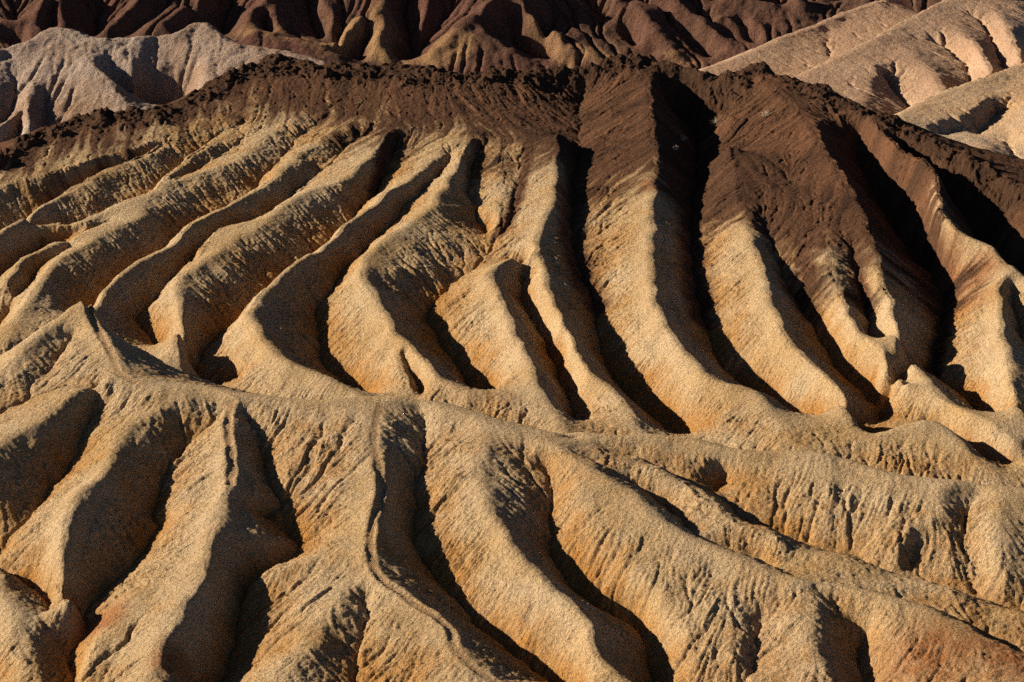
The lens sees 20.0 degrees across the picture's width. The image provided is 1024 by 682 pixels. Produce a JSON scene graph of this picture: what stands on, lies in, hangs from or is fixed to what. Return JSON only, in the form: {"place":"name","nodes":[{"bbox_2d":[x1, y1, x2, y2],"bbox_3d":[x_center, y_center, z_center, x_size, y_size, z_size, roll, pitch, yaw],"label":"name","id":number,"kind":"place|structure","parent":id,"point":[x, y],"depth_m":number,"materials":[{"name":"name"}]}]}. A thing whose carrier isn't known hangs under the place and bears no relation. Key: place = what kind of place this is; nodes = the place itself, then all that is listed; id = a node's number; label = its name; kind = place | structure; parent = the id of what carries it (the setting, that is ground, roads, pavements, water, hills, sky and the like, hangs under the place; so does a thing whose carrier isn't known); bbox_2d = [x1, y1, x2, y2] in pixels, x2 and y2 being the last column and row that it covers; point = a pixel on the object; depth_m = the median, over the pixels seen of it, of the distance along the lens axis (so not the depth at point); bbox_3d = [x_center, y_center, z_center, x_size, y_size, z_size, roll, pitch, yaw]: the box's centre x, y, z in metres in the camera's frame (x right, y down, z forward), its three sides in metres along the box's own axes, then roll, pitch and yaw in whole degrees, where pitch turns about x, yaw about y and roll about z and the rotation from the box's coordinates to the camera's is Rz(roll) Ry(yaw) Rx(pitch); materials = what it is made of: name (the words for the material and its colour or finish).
{"place":"outdoors","nodes":[
{"label":"outdoors","id":0,"kind":"place"},
{"bbox_2d":[0,22,326,142],"bbox_3d":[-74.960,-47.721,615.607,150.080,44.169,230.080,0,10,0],"label":"pale hill","id":1,"kind":"structure","parent":0,"point":[51,76],"depth_m":560.57,"materials":[{"name":"stone"}]},
{"bbox_2d":[0,0,941,73],"bbox_3d":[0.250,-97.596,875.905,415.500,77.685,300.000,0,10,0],"label":"dark mountain","id":2,"kind":"structure","parent":0,"point":[465,36],"depth_m":913.66,"materials":[{"name":"brown stone"}]},
{"bbox_2d":[0,52,1023,486],"bbox_3d":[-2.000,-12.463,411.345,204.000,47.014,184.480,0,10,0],"label":"badland slope","id":3,"kind":"structure","parent":0,"point":[808,266],"depth_m":404.93,"materials":[{"name":"beige soil"}]},
{"bbox_2d":[0,301,1023,681],"bbox_3d":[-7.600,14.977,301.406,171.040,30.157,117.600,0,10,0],"label":"foreground ridge","id":4,"kind":"structure","parent":0,"point":[160,521],"depth_m":281.13,"materials":[{"name":"stone"}]},
{"bbox_2d":[699,0,1023,114],"bbox_3d":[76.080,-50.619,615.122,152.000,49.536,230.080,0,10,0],"label":"tan hill","id":5,"kind":"structure","parent":0,"point":[890,57],"depth_m":639.71,"materials":[{"name":"beige soil"}]},
{"bbox_2d":[894,63,1023,158],"bbox_3d":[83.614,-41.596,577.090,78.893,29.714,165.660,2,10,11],"label":"yellow hill","id":6,"kind":"structure","parent":0,"point":[986,112],"depth_m":549.66,"materials":[{"name":"beige soil"}]}
]}

